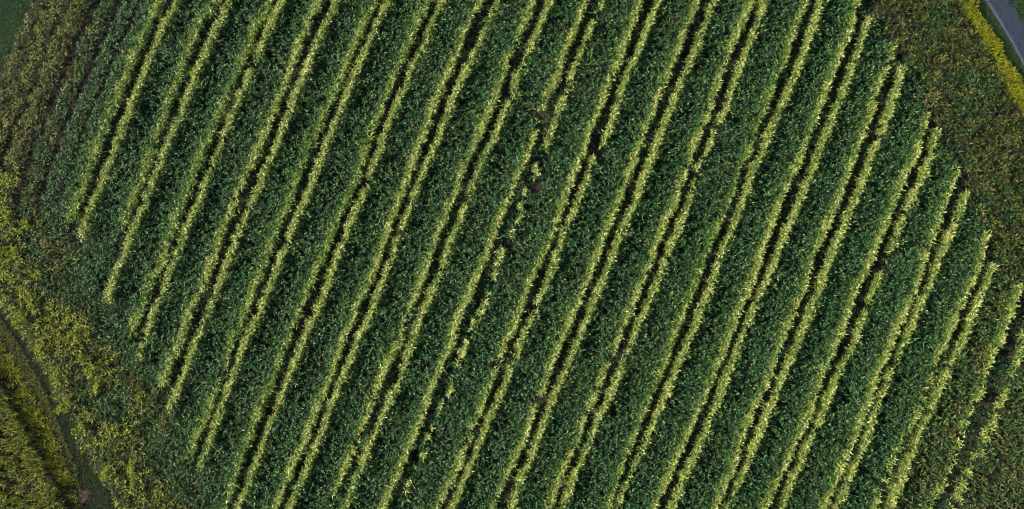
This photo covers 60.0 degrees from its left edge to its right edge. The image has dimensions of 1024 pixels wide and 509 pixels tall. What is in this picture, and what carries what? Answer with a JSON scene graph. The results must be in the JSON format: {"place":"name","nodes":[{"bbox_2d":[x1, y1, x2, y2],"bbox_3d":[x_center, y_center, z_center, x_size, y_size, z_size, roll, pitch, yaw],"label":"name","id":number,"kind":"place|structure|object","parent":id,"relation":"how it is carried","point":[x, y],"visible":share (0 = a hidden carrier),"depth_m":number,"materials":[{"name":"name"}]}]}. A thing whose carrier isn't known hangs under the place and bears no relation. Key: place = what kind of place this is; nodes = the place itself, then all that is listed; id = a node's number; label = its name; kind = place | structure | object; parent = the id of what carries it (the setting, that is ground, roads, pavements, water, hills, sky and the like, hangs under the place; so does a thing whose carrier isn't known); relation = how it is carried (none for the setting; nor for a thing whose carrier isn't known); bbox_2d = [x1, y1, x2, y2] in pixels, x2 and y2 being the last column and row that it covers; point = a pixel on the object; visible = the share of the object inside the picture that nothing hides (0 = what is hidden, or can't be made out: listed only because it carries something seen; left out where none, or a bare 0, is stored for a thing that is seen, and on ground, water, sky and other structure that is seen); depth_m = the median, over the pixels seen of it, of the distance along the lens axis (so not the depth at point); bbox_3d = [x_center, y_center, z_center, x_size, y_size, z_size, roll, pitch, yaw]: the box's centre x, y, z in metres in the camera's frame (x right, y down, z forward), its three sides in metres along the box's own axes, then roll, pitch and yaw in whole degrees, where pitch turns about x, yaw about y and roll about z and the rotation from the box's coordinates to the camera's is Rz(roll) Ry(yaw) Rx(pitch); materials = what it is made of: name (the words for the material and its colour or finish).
{"place":"outdoors","nodes":[
{"label":"outdoors","id":0,"kind":"place"},
{"bbox_2d":[0,0,31,67],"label":"meadow","id":1,"kind":"structure","parent":0,"point":[24,9],"depth_m":87.28,"materials":[{"name":"green plant"}]},
{"bbox_2d":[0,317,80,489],"bbox_3d":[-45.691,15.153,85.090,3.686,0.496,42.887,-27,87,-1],"label":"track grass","id":2,"kind":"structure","parent":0,"point":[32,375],"depth_m":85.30,"materials":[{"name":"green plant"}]},
{"bbox_2d":[0,307,117,508],"bbox_3d":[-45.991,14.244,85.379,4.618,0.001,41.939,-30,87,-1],"label":"track","id":3,"kind":"structure","parent":0,"point":[16,386],"depth_m":85.27,"materials":[{"name":"green plant"}]},
{"bbox_2d":[0,338,81,508],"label":"verge grass","id":4,"kind":"structure","parent":3,"relation":"on","point":[42,426],"depth_m":84.98,"materials":[{"name":"green plant"}]},
{"bbox_2d":[78,488,87,506],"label":"gravel patch","id":5,"kind":"object","parent":3,"relation":"on","point":[81,499],"visible":1,"depth_m":84.91,"materials":[{"name":"grey gravel"}]},
{"bbox_2d":[0,0,1023,508],"bbox_3d":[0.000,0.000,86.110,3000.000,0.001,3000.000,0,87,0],"label":"ground","id":6,"kind":"structure","parent":0,"point":[534,188],"depth_m":86.15,"materials":[{"name":"green plant"}]},
{"bbox_2d":[0,211,12,226],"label":"weed clump","id":7,"kind":"object","parent":6,"relation":"on","point":[4,224],"visible":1,"depth_m":85.51,"materials":[{"name":"green plant"}]},
{"bbox_2d":[2,246,17,262],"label":"weed clump","id":8,"kind":"object","parent":6,"relation":"on","point":[11,258],"visible":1,"depth_m":85.47,"materials":[{"name":"green plant"}]},
{"bbox_2d":[16,218,30,233],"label":"weed clump","id":9,"kind":"object","parent":6,"relation":"on","point":[23,223],"visible":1,"depth_m":85.58,"materials":[{"name":"green plant"}]},
{"bbox_2d":[19,287,33,304],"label":"weed clump","id":10,"kind":"object","parent":6,"relation":"on","point":[24,297],"visible":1,"depth_m":85.19,"materials":[{"name":"green plant"}]},
{"bbox_2d":[0,382,65,508],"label":"grain","id":11,"kind":"object","parent":6,"relation":"on","point":[15,427],"visible":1,"depth_m":84.28,"materials":[{"name":"green plant"}]},
{"bbox_2d":[52,368,60,381],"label":"weed clump","id":12,"kind":"object","parent":6,"relation":"on","point":[56,377],"visible":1,"depth_m":84.77,"materials":[{"name":"green plant"}]},
{"bbox_2d":[52,404,70,414],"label":"weed clump","id":13,"kind":"object","parent":6,"relation":"on","point":[60,408],"visible":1,"depth_m":84.66,"materials":[{"name":"green plant"}]},
{"bbox_2d":[60,395,73,406],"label":"weed clump","id":14,"kind":"object","parent":6,"relation":"on","point":[67,399],"visible":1,"depth_m":84.61,"materials":[{"name":"green plant"}]},
{"bbox_2d":[69,325,81,343],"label":"weed clump","id":15,"kind":"object","parent":6,"relation":"on","point":[75,327],"visible":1,"depth_m":84.99,"materials":[{"name":"green plant"}]},
{"bbox_2d":[75,421,85,435],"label":"weed clump","id":16,"kind":"object","parent":6,"relation":"on","point":[80,426],"visible":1,"depth_m":84.59,"materials":[{"name":"green plant"}]},
{"bbox_2d":[85,368,95,380],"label":"weed clump","id":17,"kind":"object","parent":6,"relation":"on","point":[89,375],"visible":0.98,"depth_m":84.78,"materials":[{"name":"green plant"}]},
{"bbox_2d":[0,157,184,508],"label":"yellow weeds","id":18,"kind":"object","parent":6,"relation":"on","point":[57,338],"visible":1,"depth_m":84.97,"materials":[{"name":"plant"}]},
{"bbox_2d":[30,269,42,279],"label":"weed clump","id":19,"kind":"object","parent":18,"relation":"on","point":[37,274],"visible":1,"depth_m":85.24,"materials":[{"name":"green plant"}]},
{"bbox_2d":[90,380,100,394],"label":"weed clump","id":20,"kind":"object","parent":6,"relation":"on","point":[94,389],"visible":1,"depth_m":84.68,"materials":[{"name":"green plant"}]},
{"bbox_2d":[40,0,151,236],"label":"crop bed","id":21,"kind":"object","parent":6,"relation":"on","point":[88,106],"visible":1,"depth_m":86.44,"materials":[{"name":"green plant"}]},
{"bbox_2d":[97,465,110,478],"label":"weed clump","id":22,"kind":"object","parent":6,"relation":"on","point":[102,474],"visible":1,"depth_m":84.30,"materials":[{"name":"green plant"}]},
{"bbox_2d":[0,0,214,508],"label":"olive weeds","id":23,"kind":"object","parent":6,"relation":"on","point":[34,57],"visible":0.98,"depth_m":85.58,"materials":[{"name":"green plant"}]},
{"bbox_2d":[14,310,28,320],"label":"weed clump","id":24,"kind":"object","parent":23,"relation":"on","point":[19,314],"visible":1,"depth_m":85.04,"materials":[{"name":"green plant"}]},
{"bbox_2d":[0,0,221,508],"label":"green weeds","id":25,"kind":"object","parent":6,"relation":"on","point":[129,358],"visible":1,"depth_m":85.35,"materials":[{"name":"green plant"}]},
{"bbox_2d":[125,461,135,476],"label":"weed clump","id":26,"kind":"object","parent":25,"relation":"on","point":[130,471],"visible":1,"depth_m":84.27,"materials":[{"name":"green plant"}]},
{"bbox_2d":[56,0,165,224],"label":"crop row","id":27,"kind":"object","parent":6,"relation":"on","point":[96,145],"visible":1,"depth_m":86.16,"materials":[{"name":"green plant"}]},
{"bbox_2d":[105,424,119,436],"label":"weed clump","id":28,"kind":"object","parent":6,"relation":"on","point":[109,430],"visible":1,"depth_m":84.53,"materials":[{"name":"green plant"}]},
{"bbox_2d":[76,0,188,241],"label":"crop row","id":29,"kind":"object","parent":6,"relation":"on","point":[90,208],"visible":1,"depth_m":86.10,"materials":[{"name":"green plant"}]},
{"bbox_2d":[74,0,213,291],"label":"crop bed","id":30,"kind":"object","parent":6,"relation":"on","point":[140,147],"visible":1,"depth_m":86.21,"materials":[{"name":"green plant"}]},
{"bbox_2d":[114,0,223,232],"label":"crop row","id":31,"kind":"object","parent":6,"relation":"on","point":[146,159],"visible":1,"depth_m":86.19,"materials":[{"name":"green plant"}]},
{"bbox_2d":[102,0,239,304],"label":"crop row","id":32,"kind":"object","parent":6,"relation":"on","point":[219,24],"visible":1,"depth_m":85.91,"materials":[{"name":"green plant"}]},
{"bbox_2d":[98,0,266,355],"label":"crop bed","id":33,"kind":"object","parent":6,"relation":"on","point":[167,190],"visible":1,"depth_m":86.16,"materials":[{"name":"green plant"}]},
{"bbox_2d":[122,0,275,339],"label":"crop row","id":34,"kind":"object","parent":6,"relation":"on","point":[256,24],"visible":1,"depth_m":85.86,"materials":[{"name":"green plant"}]},
{"bbox_2d":[134,0,295,361],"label":"crop row","id":35,"kind":"object","parent":6,"relation":"on","point":[187,229],"visible":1,"depth_m":85.88,"materials":[{"name":"green plant"}]},
{"bbox_2d":[136,0,311,405],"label":"crop bed","id":36,"kind":"object","parent":6,"relation":"on","point":[222,202],"visible":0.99,"depth_m":86.07,"materials":[{"name":"green plant"}]},
{"bbox_2d":[152,0,327,387],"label":"crop row","id":37,"kind":"object","parent":6,"relation":"on","point":[189,311],"visible":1,"depth_m":85.72,"materials":[{"name":"green plant"}]},
{"bbox_2d":[164,0,349,416],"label":"crop row","id":38,"kind":"object","parent":6,"relation":"on","point":[307,71],"visible":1,"depth_m":85.78,"materials":[{"name":"green plant"}]},
{"bbox_2d":[159,0,371,476],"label":"crop bed","id":39,"kind":"object","parent":6,"relation":"on","point":[281,191],"visible":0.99,"depth_m":85.82,"materials":[{"name":"green plant"}]},
{"bbox_2d":[182,0,380,462],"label":"crop row","id":40,"kind":"object","parent":6,"relation":"on","point":[296,177],"visible":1,"depth_m":85.62,"materials":[{"name":"green plant"}]},
{"bbox_2d":[195,0,400,471],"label":"crop row","id":41,"kind":"object","parent":6,"relation":"on","point":[262,304],"visible":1,"depth_m":85.56,"materials":[{"name":"green plant"}]},
{"bbox_2d":[194,0,425,508],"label":"crop bed","id":42,"kind":"object","parent":6,"relation":"on","point":[355,131],"visible":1,"depth_m":85.76,"materials":[{"name":"green plant"}]},
{"bbox_2d":[216,0,435,508],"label":"crop row","id":43,"kind":"object","parent":6,"relation":"on","point":[321,259],"visible":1,"depth_m":85.42,"materials":[{"name":"green plant"}]},
{"bbox_2d":[232,0,452,508],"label":"crop row","id":44,"kind":"object","parent":6,"relation":"on","point":[258,459],"visible":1,"depth_m":85.41,"materials":[{"name":"green plant"}]},
{"bbox_2d":[242,0,477,508],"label":"crop bed","id":45,"kind":"object","parent":6,"relation":"on","point":[416,96],"visible":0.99,"depth_m":85.68,"materials":[{"name":"green plant"}]},
{"bbox_2d":[260,0,487,508],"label":"crop row","id":46,"kind":"object","parent":6,"relation":"on","point":[370,276],"visible":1,"depth_m":85.44,"materials":[{"name":"green plant"}]},
{"bbox_2d":[284,0,508,508],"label":"crop row","id":47,"kind":"object","parent":6,"relation":"on","point":[361,333],"visible":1,"depth_m":85.42,"materials":[{"name":"green plant"}]},
{"bbox_2d":[297,0,529,508],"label":"crop bed","id":48,"kind":"object","parent":6,"relation":"on","point":[418,240],"visible":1,"depth_m":85.70,"materials":[{"name":"green plant"}]},
{"bbox_2d":[327,0,536,508],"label":"crop row","id":49,"kind":"object","parent":6,"relation":"on","point":[443,219],"visible":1,"depth_m":85.56,"materials":[{"name":"green plant"}]},
{"bbox_2d":[340,0,561,508],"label":"crop row","id":50,"kind":"object","parent":6,"relation":"on","point":[501,120],"visible":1,"depth_m":85.42,"materials":[{"name":"green plant"}]},
{"bbox_2d":[328,0,582,508],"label":"crop bed","id":51,"kind":"object","parent":6,"relation":"on","point":[419,353],"visible":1,"depth_m":85.62,"materials":[{"name":"green plant"}]},
{"bbox_2d":[371,0,589,508],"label":"crop row","id":52,"kind":"object","parent":6,"relation":"on","point":[422,411],"visible":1,"depth_m":85.29,"materials":[{"name":"green plant"}]},
{"bbox_2d":[399,0,608,504],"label":"crop row","id":53,"kind":"object","parent":6,"relation":"on","point":[561,105],"visible":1,"depth_m":86.16,"materials":[{"name":"green plant"}]},
{"bbox_2d":[389,0,635,508],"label":"crop bed","id":54,"kind":"object","parent":6,"relation":"on","point":[451,428],"visible":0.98,"depth_m":85.60,"materials":[{"name":"green plant"}]},
{"bbox_2d":[417,447,429,462],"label":"crop plant","id":55,"kind":"object","parent":54,"relation":"on","point":[424,454],"visible":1,"depth_m":84.53,"materials":[{"name":"green plant"}]},
{"bbox_2d":[423,432,432,441],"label":"crop plant","id":56,"kind":"object","parent":54,"relation":"on","point":[427,437],"visible":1,"depth_m":84.44,"materials":[{"name":"green plant"}]},
{"bbox_2d":[445,380,455,398],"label":"crop plant","id":57,"kind":"object","parent":54,"relation":"on","point":[449,391],"visible":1,"depth_m":84.66,"materials":[{"name":"green plant"}]},
{"bbox_2d":[459,335,469,349],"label":"crop plant","id":58,"kind":"object","parent":54,"relation":"on","point":[465,339],"visible":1,"depth_m":85.01,"materials":[{"name":"green plant"}]},
{"bbox_2d":[474,303,486,322],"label":"crop plant","id":59,"kind":"object","parent":54,"relation":"on","point":[481,310],"visible":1,"depth_m":85.22,"materials":[{"name":"green plant"}]},
{"bbox_2d":[491,269,500,281],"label":"crop plant","id":60,"kind":"object","parent":54,"relation":"on","point":[493,274],"visible":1,"depth_m":85.31,"materials":[{"name":"green plant"}]},
{"bbox_2d":[494,245,502,264],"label":"crop plant","id":61,"kind":"object","parent":54,"relation":"on","point":[498,252],"visible":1,"depth_m":85.45,"materials":[{"name":"green plant"}]},
{"bbox_2d":[514,212,525,224],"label":"crop plant","id":62,"kind":"object","parent":54,"relation":"on","point":[519,218],"visible":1,"depth_m":85.64,"materials":[{"name":"green plant"}]},
{"bbox_2d":[516,200,524,210],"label":"crop plant","id":63,"kind":"object","parent":54,"relation":"on","point":[518,204],"visible":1,"depth_m":85.57,"materials":[{"name":"green plant"}]},
{"bbox_2d":[531,162,538,172],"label":"crop plant","id":64,"kind":"object","parent":54,"relation":"on","point":[535,169],"visible":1,"depth_m":85.77,"materials":[{"name":"green plant"}]},
{"bbox_2d":[531,168,540,181],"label":"crop plant","id":65,"kind":"object","parent":54,"relation":"on","point":[538,174],"visible":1,"depth_m":85.87,"materials":[{"name":"green plant"}]},
{"bbox_2d":[420,0,646,508],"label":"crop row","id":66,"kind":"object","parent":6,"relation":"on","point":[516,315],"visible":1,"depth_m":85.47,"materials":[{"name":"green plant"}]},
{"bbox_2d":[69,0,1023,508],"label":"crop rows","id":67,"kind":"object","parent":6,"relation":"on","point":[605,380],"visible":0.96,"depth_m":85.94,"materials":[{"name":"green plant"}]},
{"bbox_2d":[445,0,667,508],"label":"crop row","id":68,"kind":"object","parent":6,"relation":"on","point":[556,259],"visible":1,"depth_m":85.41,"materials":[{"name":"green plant"}]},
{"bbox_2d":[457,0,693,508],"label":"crop bed","id":69,"kind":"object","parent":6,"relation":"on","point":[568,269],"visible":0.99,"depth_m":85.70,"materials":[{"name":"green plant"}]},
{"bbox_2d":[478,0,701,508],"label":"crop row","id":70,"kind":"object","parent":6,"relation":"on","point":[576,303],"visible":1,"depth_m":85.45,"materials":[{"name":"green plant"}]},
{"bbox_2d":[505,0,722,508],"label":"crop row","id":71,"kind":"object","parent":6,"relation":"on","point":[616,245],"visible":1,"depth_m":85.39,"materials":[{"name":"green plant"}]},
{"bbox_2d":[515,0,749,508],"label":"crop bed","id":72,"kind":"object","parent":6,"relation":"on","point":[630,268],"visible":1,"depth_m":85.70,"materials":[{"name":"green plant"}]},
{"bbox_2d":[539,0,756,508],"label":"crop row","id":73,"kind":"object","parent":6,"relation":"on","point":[694,141],"visible":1,"depth_m":85.42,"materials":[{"name":"green plant"}]},
{"bbox_2d":[556,0,770,508],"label":"crop row","id":74,"kind":"object","parent":6,"relation":"on","point":[671,243],"visible":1,"depth_m":85.36,"materials":[{"name":"green plant"}]},
{"bbox_2d":[563,0,801,508],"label":"crop bed","id":75,"kind":"object","parent":6,"relation":"on","point":[770,51],"visible":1,"depth_m":85.72,"materials":[{"name":"green plant"}]},
{"bbox_2d":[588,0,808,508],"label":"crop row","id":76,"kind":"object","parent":6,"relation":"on","point":[787,47],"visible":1,"depth_m":85.41,"materials":[{"name":"green plant"}]},
{"bbox_2d":[611,0,829,508],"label":"crop row","id":77,"kind":"object","parent":6,"relation":"on","point":[755,165],"visible":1,"depth_m":85.53,"materials":[{"name":"green plant"}]},
{"bbox_2d":[621,0,853,508],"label":"crop bed","id":78,"kind":"object","parent":6,"relation":"on","point":[665,433],"visible":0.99,"depth_m":85.70,"materials":[{"name":"green plant"}]},
{"bbox_2d":[640,0,860,508],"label":"crop row","id":79,"kind":"object","parent":6,"relation":"on","point":[735,315],"visible":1,"depth_m":85.38,"materials":[{"name":"green plant"}]},
{"bbox_2d":[665,14,876,508],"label":"crop row","id":80,"kind":"object","parent":6,"relation":"on","point":[718,401],"visible":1,"depth_m":85.41,"materials":[{"name":"green plant"}]},
{"bbox_2d":[677,9,893,508],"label":"crop bed","id":81,"kind":"object","parent":6,"relation":"on","point":[768,299],"visible":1,"depth_m":85.58,"materials":[{"name":"green plant"}]},
{"bbox_2d":[701,40,899,508],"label":"crop row","id":82,"kind":"object","parent":6,"relation":"on","point":[787,322],"visible":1,"depth_m":85.29,"materials":[{"name":"green plant"}]},
{"bbox_2d":[720,65,910,508],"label":"crop row","id":83,"kind":"object","parent":6,"relation":"on","point":[807,319],"visible":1,"depth_m":85.26,"materials":[{"name":"green plant"}]},
{"bbox_2d":[730,57,932,508],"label":"crop bed","id":84,"kind":"object","parent":6,"relation":"on","point":[786,397],"visible":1,"depth_m":85.51,"materials":[{"name":"green plant"}]},
{"bbox_2d":[748,108,931,508],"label":"crop row","id":85,"kind":"object","parent":6,"relation":"on","point":[900,182],"visible":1,"depth_m":85.14,"materials":[{"name":"green plant"}]},
{"bbox_2d":[776,127,945,508],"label":"crop row","id":86,"kind":"object","parent":6,"relation":"on","point":[827,398],"visible":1,"depth_m":85.11,"materials":[{"name":"green plant"}]},
{"bbox_2d":[785,114,960,508],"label":"crop bed","id":87,"kind":"object","parent":6,"relation":"on","point":[814,476],"visible":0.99,"depth_m":85.28,"materials":[{"name":"green plant"}]},
{"bbox_2d":[812,165,960,508],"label":"crop row","id":88,"kind":"object","parent":6,"relation":"on","point":[884,358],"visible":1,"depth_m":84.98,"materials":[{"name":"green plant"}]},
{"bbox_2d":[829,188,974,508],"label":"crop row","id":89,"kind":"object","parent":6,"relation":"on","point":[920,305],"visible":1,"depth_m":85.02,"materials":[{"name":"green plant"}]},
{"bbox_2d":[828,186,996,508],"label":"crop bed","id":90,"kind":"object","parent":6,"relation":"on","point":[900,400],"visible":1,"depth_m":85.17,"materials":[{"name":"green plant"}]},
{"bbox_2d":[863,229,991,508],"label":"crop row","id":91,"kind":"object","parent":6,"relation":"on","point":[949,326],"visible":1,"depth_m":85.02,"materials":[{"name":"green plant"}]},
{"bbox_2d":[883,261,1001,508],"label":"crop row","id":92,"kind":"object","parent":6,"relation":"on","point":[903,478],"visible":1,"depth_m":84.82,"materials":[{"name":"green plant"}]},
{"bbox_2d":[868,0,1023,296],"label":"headland weeds","id":93,"kind":"object","parent":6,"relation":"on","point":[984,107],"visible":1,"depth_m":86.43,"materials":[{"name":"green plant"}]},
{"bbox_2d":[878,234,1020,508],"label":"crop bed","id":94,"kind":"object","parent":6,"relation":"on","point":[917,479],"visible":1,"depth_m":85.00,"materials":[{"name":"green plant"}]},
{"bbox_2d":[919,282,1023,508],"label":"crop row","id":95,"kind":"object","parent":6,"relation":"on","point":[977,394],"visible":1,"depth_m":84.88,"materials":[{"name":"green plant"}]},
{"bbox_2d":[945,330,1023,508],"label":"crop row","id":96,"kind":"object","parent":6,"relation":"on","point":[986,436],"visible":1,"depth_m":84.66,"materials":[{"name":"green plant"}]},
{"bbox_2d":[958,344,1023,508],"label":"crop bed","id":97,"kind":"object","parent":6,"relation":"on","point":[986,457],"visible":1,"depth_m":84.72,"materials":[{"name":"green plant"}]},
{"bbox_2d":[964,0,1023,108],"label":"grass ground","id":98,"kind":"structure","parent":0,"point":[1014,53],"depth_m":87.16,"materials":[{"name":"green plant"}]},
{"bbox_2d":[958,0,1023,114],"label":"verge grass","id":99,"kind":"structure","parent":98,"relation":"on","point":[995,50],"depth_m":86.71,"materials":[{"name":"plant"}]},
{"bbox_2d":[989,0,1023,63],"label":"lane","id":100,"kind":"structure","parent":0,"point":[1008,16],"depth_m":87.25,"materials":[{"name":"grey asphalt"}]},
{"bbox_2d":[986,0,1023,64],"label":"lane edge","id":101,"kind":"object","parent":100,"relation":"on","point":[1006,31],"visible":1,"depth_m":87.19,"materials":[{"name":"concrete"}]},
{"bbox_2d":[1008,0,1023,23],"bbox_3d":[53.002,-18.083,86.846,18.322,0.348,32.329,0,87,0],"label":"mown grass","id":102,"kind":"structure","parent":0,"point":[1014,2],"depth_m":87.23,"materials":[{"name":"green plant"}]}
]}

